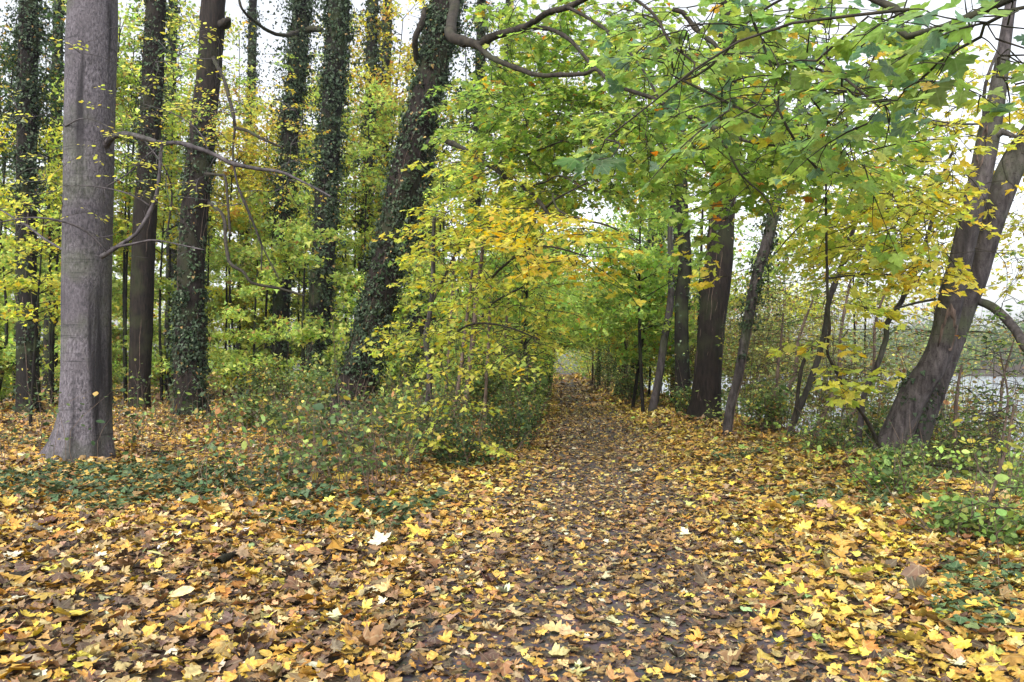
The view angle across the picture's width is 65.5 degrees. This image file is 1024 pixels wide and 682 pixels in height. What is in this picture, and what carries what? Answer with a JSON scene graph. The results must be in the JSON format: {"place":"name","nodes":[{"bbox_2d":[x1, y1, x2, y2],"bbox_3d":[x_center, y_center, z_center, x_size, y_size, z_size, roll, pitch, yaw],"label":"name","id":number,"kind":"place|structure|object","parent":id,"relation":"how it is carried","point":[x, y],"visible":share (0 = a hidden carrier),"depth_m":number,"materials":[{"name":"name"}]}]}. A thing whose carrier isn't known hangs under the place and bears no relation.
{"place":"outdoors","nodes":[
{"label":"outdoors","id":0,"kind":"place"},
{"bbox_2d":[0,342,1023,681],"bbox_3d":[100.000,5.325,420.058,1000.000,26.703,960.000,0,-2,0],"label":"ground","id":1,"kind":"structure","parent":0,"point":[160,670],"depth_m":5.89,"materials":[{"name":"plant"}]},
{"bbox_2d":[0,230,60,405],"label":"understorey tree","id":2,"kind":"object","parent":1,"relation":"on","point":[7,352],"visible":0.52,"depth_m":27.30,"materials":[{"name":"yellow plant"}]},
{"bbox_2d":[0,1,65,402],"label":"tall thin tree","id":3,"kind":"object","parent":1,"relation":"on","point":[7,50],"visible":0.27,"depth_m":32.20,"materials":[{"name":"green plant"}]},
{"bbox_2d":[10,0,66,395],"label":"background tree","id":4,"kind":"object","parent":1,"relation":"on","point":[60,50],"visible":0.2,"depth_m":40.17,"materials":[{"name":"green plant"}]},
{"bbox_2d":[0,115,117,326],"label":"tall thin tree","id":5,"kind":"object","parent":1,"relation":"on","point":[58,172],"visible":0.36,"depth_m":29.85,"materials":[{"name":"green plant"}]},
{"bbox_2d":[0,190,118,430],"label":"young maple","id":6,"kind":"object","parent":1,"relation":"on","point":[20,282],"visible":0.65,"depth_m":18.97,"materials":[{"name":"yellow plant"}]},
{"bbox_2d":[0,40,120,399],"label":"tall thin tree","id":7,"kind":"object","parent":1,"relation":"on","point":[60,102],"visible":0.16,"depth_m":34.00,"materials":[{"name":"green plant"}]},
{"bbox_2d":[0,158,128,403],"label":"tall thin tree","id":8,"kind":"object","parent":1,"relation":"on","point":[56,233],"visible":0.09,"depth_m":31.90,"materials":[{"name":"green plant"}]},
{"bbox_2d":[0,0,135,413],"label":"ivy covered tree","id":9,"kind":"object","parent":1,"relation":"on","point":[28,28],"visible":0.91,"depth_m":25.98,"materials":[{"name":"green plant"}]},
{"bbox_2d":[41,212,162,385],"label":"understorey tree","id":10,"kind":"object","parent":1,"relation":"on","point":[117,293],"visible":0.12,"depth_m":37.02,"materials":[{"name":"green plant"}]},
{"bbox_2d":[37,0,183,403],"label":"tall thin tree","id":11,"kind":"object","parent":1,"relation":"on","point":[126,81],"visible":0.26,"depth_m":31.82,"materials":[{"name":"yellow plant"}]},
{"bbox_2d":[42,2,195,395],"bbox_3d":[-17.602,-6.432,36.229,6.820,18.629,7.204,2,-2,-40],"label":"tall thin tree","id":12,"kind":"object","parent":1,"relation":"on","point":[131,101],"visible":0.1,"depth_m":36.19,"materials":[{"name":"green plant"}]},
{"bbox_2d":[115,55,185,400],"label":"tall thin tree","id":13,"kind":"object","parent":1,"relation":"on","point":[126,259],"visible":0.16,"depth_m":34.08,"materials":[{"name":"green plant"}]},
{"bbox_2d":[63,0,264,407],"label":"brown trunk tree","id":14,"kind":"object","parent":1,"relation":"on","point":[141,306],"visible":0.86,"depth_m":28.90,"materials":[{"name":"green plant"}]},
{"bbox_2d":[112,271,222,399],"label":"understorey tree","id":15,"kind":"object","parent":1,"relation":"on","point":[157,370],"visible":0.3,"depth_m":34.34,"materials":[{"name":"green plant"}]},
{"bbox_2d":[113,146,226,402],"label":"tall thin tree","id":16,"kind":"object","parent":1,"relation":"on","point":[129,230],"visible":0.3,"depth_m":33.48,"materials":[{"name":"green plant"}]},
{"bbox_2d":[0,0,347,464],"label":"beech tree","id":17,"kind":"object","parent":1,"relation":"on","point":[87,248],"visible":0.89,"depth_m":12.35,"materials":[{"name":"grey plant"}]},
{"bbox_2d":[157,0,195,386],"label":"background tree","id":18,"kind":"object","parent":1,"relation":"on","point":[173,256],"visible":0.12,"depth_m":48.09,"materials":[{"name":"green plant"}]},
{"bbox_2d":[121,0,242,397],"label":"tall thin tree","id":19,"kind":"object","parent":1,"relation":"on","point":[191,71],"visible":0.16,"depth_m":38.11,"materials":[{"name":"green plant"}]},
{"bbox_2d":[167,0,257,365],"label":"tall thin tree","id":20,"kind":"object","parent":1,"relation":"on","point":[197,35],"visible":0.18,"depth_m":46.10,"materials":[{"name":"green plant"}]},
{"bbox_2d":[158,157,276,395],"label":"tall thin tree","id":21,"kind":"object","parent":1,"relation":"on","point":[234,226],"visible":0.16,"depth_m":39.64,"materials":[{"name":"green plant"}]},
{"bbox_2d":[160,111,275,397],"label":"tall thin tree","id":22,"kind":"object","parent":1,"relation":"on","point":[235,211],"visible":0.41,"depth_m":35.90,"materials":[{"name":"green plant"}]},
{"bbox_2d":[185,9,279,387],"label":"tall thin tree","id":23,"kind":"object","parent":1,"relation":"on","point":[238,94],"visible":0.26,"depth_m":49.76,"materials":[{"name":"green plant"}]},
{"bbox_2d":[204,264,272,394],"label":"understorey tree","id":24,"kind":"object","parent":1,"relation":"on","point":[221,295],"visible":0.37,"depth_m":42.38,"materials":[{"name":"green plant"}]},
{"bbox_2d":[154,0,329,415],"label":"knobbly tree","id":25,"kind":"object","parent":1,"relation":"on","point":[188,332],"visible":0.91,"depth_m":24.72,"materials":[{"name":"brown plant"}]},
{"bbox_2d":[219,0,272,387],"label":"background tree","id":26,"kind":"object","parent":1,"relation":"on","point":[252,45],"visible":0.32,"depth_m":52.41,"materials":[{"name":"green plant"}]},
{"bbox_2d":[206,240,301,398],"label":"understorey tree","id":27,"kind":"object","parent":1,"relation":"on","point":[235,356],"visible":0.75,"depth_m":32.98,"materials":[{"name":"green plant"}]},
{"bbox_2d":[210,377,298,426],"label":"shrub","id":28,"kind":"object","parent":1,"relation":"on","point":[246,421],"visible":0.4,"depth_m":19.69,"materials":[{"name":"green plant"}]},
{"bbox_2d":[229,332,331,410],"bbox_3d":[-7.712,1.038,26.807,3.440,2.787,3.253,0,-2,0],"label":"shrub","id":29,"kind":"object","parent":1,"relation":"on","point":[269,380],"visible":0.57,"depth_m":26.47,"materials":[{"name":"green plant"}]},
{"bbox_2d":[205,169,366,374],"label":"tall thin tree","id":30,"kind":"object","parent":1,"relation":"on","point":[302,199],"visible":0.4,"depth_m":35.51,"materials":[{"name":"green plant"}]},
{"bbox_2d":[222,0,352,373],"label":"ivy covered tree","id":31,"kind":"object","parent":1,"relation":"on","point":[301,13],"visible":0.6,"depth_m":35.98,"materials":[{"name":"green plant"}]},
{"bbox_2d":[249,215,362,406],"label":"understorey tree","id":32,"kind":"object","parent":1,"relation":"on","point":[304,333],"visible":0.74,"depth_m":29.07,"materials":[{"name":"green plant"}]},
{"bbox_2d":[277,0,397,403],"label":"ivy covered tree","id":33,"kind":"object","parent":1,"relation":"on","point":[338,38],"visible":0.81,"depth_m":31.92,"materials":[{"name":"green plant"}]},
{"bbox_2d":[284,314,395,415],"bbox_3d":[-4.594,0.654,22.125,3.005,3.343,3.457,0,-2,0],"label":"shrub","id":34,"kind":"object","parent":1,"relation":"on","point":[315,367],"visible":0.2,"depth_m":21.61,"materials":[{"name":"green plant"}]},
{"bbox_2d":[297,155,388,318],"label":"tall thin tree","id":35,"kind":"object","parent":1,"relation":"on","point":[356,201],"visible":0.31,"depth_m":41.94,"materials":[{"name":"green plant"}]},
{"bbox_2d":[294,229,396,372],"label":"understorey tree","id":36,"kind":"object","parent":1,"relation":"on","point":[350,245],"visible":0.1,"depth_m":38.61,"materials":[{"name":"green plant"}]},
{"bbox_2d":[286,365,411,455],"bbox_3d":[-2.849,1.178,13.701,2.306,1.681,1.986,0,-2,0],"label":"shrub","id":37,"kind":"object","parent":1,"relation":"on","point":[350,425],"visible":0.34,"depth_m":13.46,"materials":[{"name":"green plant"}]},
{"bbox_2d":[300,73,407,272],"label":"tall thin tree","id":38,"kind":"object","parent":1,"relation":"on","point":[378,136],"visible":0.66,"depth_m":40.10,"materials":[{"name":"green plant"}]},
{"bbox_2d":[339,0,399,279],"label":"background tree","id":39,"kind":"object","parent":1,"relation":"on","point":[372,52],"visible":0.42,"depth_m":44.24,"materials":[{"name":"green plant"}]},
{"bbox_2d":[312,268,431,402],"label":"understorey tree","id":40,"kind":"object","parent":1,"relation":"on","point":[348,307],"visible":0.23,"depth_m":29.62,"materials":[{"name":"green plant"}]},
{"bbox_2d":[3,251,743,386],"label":"distant woodland","id":41,"kind":"object","parent":1,"relation":"on","point":[582,364],"visible":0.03,"depth_m":118.72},
{"bbox_2d":[349,0,405,233],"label":"background tree","id":42,"kind":"object","parent":1,"relation":"on","point":[386,50],"visible":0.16,"depth_m":48.34,"materials":[{"name":"green plant"}]},
{"bbox_2d":[344,0,445,355],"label":"tall thin tree","id":43,"kind":"object","parent":1,"relation":"on","point":[408,49],"visible":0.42,"depth_m":44.00,"materials":[{"name":"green plant"}]},
{"bbox_2d":[399,28,448,379],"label":"ivy covered tree","id":44,"kind":"object","parent":1,"relation":"on","point":[416,237],"visible":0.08,"depth_m":35.86,"materials":[{"name":"green plant"}]},
{"bbox_2d":[377,383,472,452],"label":"shrub","id":45,"kind":"object","parent":1,"relation":"on","point":[449,425],"visible":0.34,"depth_m":14.08,"materials":[{"name":"green plant"}]},
{"bbox_2d":[375,257,494,403],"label":"understorey tree","id":46,"kind":"object","parent":1,"relation":"on","point":[426,270],"visible":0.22,"depth_m":27.27,"materials":[{"name":"green plant"}]},
{"bbox_2d":[391,92,494,394],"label":"tall thin tree","id":47,"kind":"object","parent":1,"relation":"on","point":[442,187],"visible":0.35,"depth_m":36.03,"materials":[{"name":"green plant"}]},
{"bbox_2d":[408,0,495,287],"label":"tall thin tree","id":48,"kind":"object","parent":1,"relation":"on","point":[452,120],"visible":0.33,"depth_m":40.47,"materials":[{"name":"green plant"}]},
{"bbox_2d":[353,217,572,460],"bbox_3d":[-0.834,-0.124,14.160,3.852,4.609,5.042,0,-2,0],"label":"young maple","id":49,"kind":"object","parent":1,"relation":"on","point":[430,369],"visible":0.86,"depth_m":13.55,"materials":[{"name":"yellow plant"}]},
{"bbox_2d":[386,198,541,415],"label":"young maple","id":50,"kind":"object","parent":1,"relation":"on","point":[467,318],"visible":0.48,"depth_m":18.91,"materials":[{"name":"yellow plant"}]},
{"bbox_2d":[407,403,529,465],"bbox_3d":[-0.718,1.520,12.941,2.042,1.124,1.454,0,-2,0],"label":"shrub","id":51,"kind":"object","parent":1,"relation":"on","point":[466,447],"visible":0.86,"depth_m":12.84,"materials":[{"name":"green plant"}]},
{"bbox_2d":[448,0,508,372],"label":"background tree","id":52,"kind":"object","parent":1,"relation":"on","point":[481,33],"visible":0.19,"depth_m":42.27,"materials":[{"name":"green plant"}]},
{"bbox_2d":[436,294,544,418],"bbox_3d":[-0.722,0.393,23.938,3.397,4.033,3.852,1,-2,-18],"label":"shrub","id":53,"kind":"object","parent":1,"relation":"on","point":[497,387],"visible":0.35,"depth_m":23.30,"materials":[{"name":"green plant"}]},
{"bbox_2d":[432,240,556,422],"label":"young maple","id":54,"kind":"object","parent":1,"relation":"on","point":[487,361],"visible":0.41,"depth_m":21.95,"materials":[{"name":"yellow plant"}]},
{"bbox_2d":[470,393,545,450],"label":"shrub","id":55,"kind":"object","parent":1,"relation":"on","point":[495,431],"visible":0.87,"depth_m":15.19,"materials":[{"name":"green plant"}]},
{"bbox_2d":[372,202,646,434],"bbox_3d":[-0.183,-0.449,14.081,4.373,5.179,9.788,0,-2,0],"label":"young maple","id":56,"kind":"object","parent":1,"relation":"on","point":[570,265],"visible":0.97,"depth_m":12.60,"materials":[{"name":"yellow plant"}]},
{"bbox_2d":[0,371,1023,681],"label":"fallen leaves","id":57,"kind":"object","parent":1,"relation":"on","point":[370,589],"visible":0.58,"depth_m":6.07,"materials":[{"name":"yellow plant"}]},
{"bbox_2d":[0,352,1023,567],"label":"undergrowth","id":58,"kind":"object","parent":1,"relation":"on","point":[345,453],"depth_m":11.40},
{"bbox_2d":[0,432,1023,636],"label":"ivy ground cover","id":59,"kind":"object","parent":1,"relation":"on","point":[29,479],"visible":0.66,"depth_m":9.30,"materials":[{"name":"green plant"}]},
{"bbox_2d":[418,205,624,376],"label":"understorey tree","id":60,"kind":"object","parent":1,"relation":"on","point":[581,324],"visible":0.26,"depth_m":25.34,"materials":[{"name":"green plant"}]},
{"bbox_2d":[489,353,562,424],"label":"shrub","id":61,"kind":"object","parent":1,"relation":"on","point":[541,397],"visible":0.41,"depth_m":21.38,"materials":[{"name":"green plant"}]},
{"bbox_2d":[456,274,600,371],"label":"understorey tree","id":62,"kind":"object","parent":1,"relation":"on","point":[554,280],"visible":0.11,"depth_m":33.91,"materials":[{"name":"yellow plant"}]},
{"bbox_2d":[323,0,857,426],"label":"leaning ivy tree","id":63,"kind":"object","parent":1,"relation":"on","point":[438,26],"visible":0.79,"depth_m":14.94,"materials":[{"name":"green plant"}]},
{"bbox_2d":[554,263,696,400],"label":"understorey tree","id":64,"kind":"object","parent":1,"relation":"on","point":[625,336],"visible":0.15,"depth_m":35.62,"materials":[{"name":"green plant"}]},
{"bbox_2d":[609,362,654,404],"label":"shrub","id":65,"kind":"object","parent":1,"relation":"on","point":[628,383],"visible":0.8,"depth_m":32.78,"materials":[{"name":"green plant"}]},
{"bbox_2d":[581,240,703,407],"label":"understorey tree","id":66,"kind":"object","parent":1,"relation":"on","point":[624,356],"visible":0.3,"depth_m":29.53,"materials":[{"name":"green plant"}]},
{"bbox_2d":[551,160,746,411],"bbox_3d":[4.372,-1.849,26.942,6.374,8.978,5.904,0,-2,0],"label":"understorey tree","id":67,"kind":"object","parent":1,"relation":"on","point":[666,263],"visible":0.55,"depth_m":26.80,"materials":[{"name":"green plant"}]},
{"bbox_2d":[648,179,674,410],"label":"curved sapling","id":68,"kind":"object","parent":1,"relation":"on","point":[654,399],"visible":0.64,"depth_m":26.92,"materials":[{"name":"grey plant"}]},
{"bbox_2d":[584,114,748,253],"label":"shore tree","id":69,"kind":"object","parent":1,"relation":"on","point":[657,237],"visible":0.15,"depth_m":33.55,"materials":[{"name":"green plant"}]},
{"bbox_2d":[667,40,700,412],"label":"dark trunk tree","id":70,"kind":"object","parent":1,"relation":"on","point":[682,294],"visible":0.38,"depth_m":25.88,"materials":[{"name":"brown plant"}]},
{"bbox_2d":[630,234,760,403],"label":"tree","id":71,"kind":"object","parent":1,"relation":"on","point":[692,358],"visible":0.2,"depth_m":30.72,"materials":[{"name":"green plant"}]},
{"bbox_2d":[684,0,739,422],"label":"thick brown tree","id":72,"kind":"object","parent":1,"relation":"on","point":[707,378],"visible":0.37,"depth_m":21.73,"materials":[{"name":"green plant"}]},
{"bbox_2d":[665,200,845,417],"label":"tree","id":73,"kind":"object","parent":1,"relation":"on","point":[752,352],"visible":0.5,"depth_m":25.57,"materials":[{"name":"green plant"}]},
{"bbox_2d":[716,81,815,435],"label":"leaning ivy sapling","id":74,"kind":"object","parent":1,"relation":"on","point":[768,242],"visible":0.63,"depth_m":16.95,"materials":[{"name":"grey plant"}]},
{"bbox_2d":[736,342,814,430],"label":"shrub","id":75,"kind":"object","parent":1,"relation":"on","point":[776,407],"visible":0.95,"depth_m":18.73,"materials":[{"name":"green plant"}]},
{"bbox_2d":[693,131,863,374],"bbox_3d":[9.807,-2.112,30.251,7.429,12.728,5.494,-2,-2,40],"label":"shore tree","id":76,"kind":"object","parent":1,"relation":"on","point":[740,224],"visible":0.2,"depth_m":30.07,"materials":[{"name":"green plant"}]},
{"bbox_2d":[715,279,842,429],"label":"bank sapling","id":77,"kind":"object","parent":1,"relation":"on","point":[778,366],"visible":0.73,"depth_m":18.95,"materials":[{"name":"green plant"}]},
{"bbox_2d":[553,0,1023,275],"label":"overhanging maple","id":78,"kind":"object","parent":1,"relation":"on","point":[824,161],"visible":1,"depth_m":6.25,"materials":[{"name":"green plant"}]},
{"bbox_2d":[731,269,854,415],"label":"bank sapling","id":79,"kind":"object","parent":1,"relation":"on","point":[796,348],"visible":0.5,"depth_m":20.95,"materials":[{"name":"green plant"}]},
{"bbox_2d":[689,223,931,435],"bbox_3d":[10.013,-1.389,27.707,9.140,11.776,7.745,1,-2,-23],"label":"shrub","id":80,"kind":"object","parent":1,"relation":"on","point":[802,336],"visible":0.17,"depth_m":27.56,"materials":[{"name":"green plant"}]},
{"bbox_2d":[775,401,869,452],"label":"shrub","id":81,"kind":"object","parent":1,"relation":"on","point":[828,435],"visible":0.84,"depth_m":14.13,"materials":[{"name":"green plant"}]},
{"bbox_2d":[672,184,976,465],"bbox_3d":[4.326,-0.035,10.519,4.610,4.029,2.045,1,-2,-15],"label":"arching maple","id":82,"kind":"object","parent":1,"relation":"on","point":[846,393],"visible":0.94,"depth_m":10.21,"materials":[{"name":"yellow plant"}]},
{"bbox_2d":[745,192,907,422],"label":"shore tree","id":83,"kind":"object","parent":1,"relation":"on","point":[864,300],"visible":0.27,"depth_m":29.41,"materials":[{"name":"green plant"}]},
{"bbox_2d":[782,251,903,435],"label":"bank sapling","id":84,"kind":"object","parent":1,"relation":"on","point":[823,414],"visible":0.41,"depth_m":19.89,"materials":[{"name":"green plant"}]},
{"bbox_2d":[801,368,893,447],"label":"shrub","id":85,"kind":"object","parent":1,"relation":"on","point":[876,423],"visible":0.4,"depth_m":16.44,"materials":[{"name":"green plant"}]},
{"bbox_2d":[732,145,966,435],"bbox_3d":[6.379,-1.021,14.958,3.851,6.419,5.407,-1,-2,28],"label":"bank sapling","id":86,"kind":"object","parent":1,"relation":"on","point":[801,401],"visible":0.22,"depth_m":16.22,"materials":[{"name":"green plant"}]},
{"bbox_2d":[796,225,932,437],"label":"bank sapling","id":87,"kind":"object","parent":1,"relation":"on","point":[874,341],"visible":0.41,"depth_m":17.88,"materials":[{"name":"green plant"}]},
{"bbox_2d":[741,229,994,446],"bbox_3d":[8.998,-0.260,20.935,6.463,7.625,7.054,0,-2,0],"label":"shrub","id":88,"kind":"object","parent":1,"relation":"on","point":[824,401],"visible":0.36,"depth_m":20.69,"materials":[{"name":"green plant"}]},
{"bbox_2d":[798,122,981,447],"bbox_3d":[6.499,-0.714,13.613,2.967,5.997,4.951,-1,-2,17],"label":"bank sapling","id":89,"kind":"object","parent":1,"relation":"on","point":[877,364],"visible":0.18,"depth_m":14.01,"materials":[{"name":"green plant"}]},
{"bbox_2d":[838,433,950,498],"bbox_3d":[4.290,1.464,9.192,1.316,0.845,1.041,0,-2,0],"label":"shrub","id":90,"kind":"object","parent":1,"relation":"on","point":[904,478],"visible":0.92,"depth_m":9.12,"materials":[{"name":"green plant"}]},
{"bbox_2d":[855,418,939,471],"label":"shrub","id":91,"kind":"object","parent":1,"relation":"on","point":[911,453],"visible":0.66,"depth_m":11.22,"materials":[{"name":"green plant"}]},
{"bbox_2d":[776,0,1023,466],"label":"forked tree","id":92,"kind":"object","parent":1,"relation":"on","point":[985,196],"visible":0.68,"depth_m":12.22,"materials":[{"name":"brown plant"}]},
{"bbox_2d":[863,178,1020,323],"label":"shore tree","id":93,"kind":"object","parent":1,"relation":"on","point":[932,307],"visible":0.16,"depth_m":29.63,"materials":[{"name":"yellow plant"}]},
{"bbox_2d":[871,309,1023,484],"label":"shrub","id":94,"kind":"object","parent":1,"relation":"on","point":[944,421],"visible":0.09,"depth_m":14.30,"materials":[{"name":"green plant"}]},
{"bbox_2d":[881,467,1023,546],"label":"shrub","id":95,"kind":"object","parent":1,"relation":"on","point":[1007,528],"visible":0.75,"depth_m":6.82,"materials":[{"name":"green plant"}]},
{"bbox_2d":[915,365,1023,472],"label":"bank sapling","id":96,"kind":"object","parent":1,"relation":"on","point":[956,391],"visible":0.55,"depth_m":13.10,"materials":[{"name":"green plant"}]},
{"bbox_2d":[921,376,1023,484],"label":"shrub","id":97,"kind":"object","parent":1,"relation":"on","point":[979,453],"visible":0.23,"depth_m":13.27,"materials":[{"name":"green plant"}]},
{"bbox_2d":[926,312,1023,466],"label":"bank sapling","id":98,"kind":"object","parent":1,"relation":"on","point":[1001,388],"visible":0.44,"depth_m":14.94,"materials":[{"name":"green plant"}]},
{"bbox_2d":[929,367,1023,541],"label":"bank sapling","id":99,"kind":"object","parent":1,"relation":"on","point":[991,494],"visible":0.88,"depth_m":6.79,"materials":[{"name":"green plant"}]},
{"bbox_2d":[934,421,1023,497],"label":"shrub","id":100,"kind":"object","parent":1,"relation":"on","point":[1019,470],"visible":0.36,"depth_m":11.62,"materials":[{"name":"green plant"}]},
{"bbox_2d":[938,333,1023,482],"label":"bank sapling","id":101,"kind":"object","parent":1,"relation":"on","point":[1007,374],"visible":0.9,"depth_m":12.95,"materials":[{"name":"green plant"}]},
{"bbox_2d":[0,0,1023,369],"label":"sky","id":102,"kind":"structure","parent":0,"point":[232,6],"materials":[{"name":"white"}]},
{"bbox_2d":[394,373,857,681],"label":"path","id":103,"kind":"structure","parent":0,"point":[595,646],"depth_m":5.62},
{"bbox_2d":[643,372,1023,483],"bbox_3d":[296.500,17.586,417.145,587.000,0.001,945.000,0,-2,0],"label":"lake water","id":104,"kind":"structure","parent":0,"point":[1019,380],"depth_m":131.59,"materials":[{"name":"grey liquid"}]},
{"bbox_2d":[756,305,1023,375],"bbox_3d":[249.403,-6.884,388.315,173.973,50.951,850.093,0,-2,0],"label":"shore woodland","id":105,"kind":"object","parent":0,"point":[978,344],"visible":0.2,"depth_m":450.29,"materials":[{"name":"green plant"}]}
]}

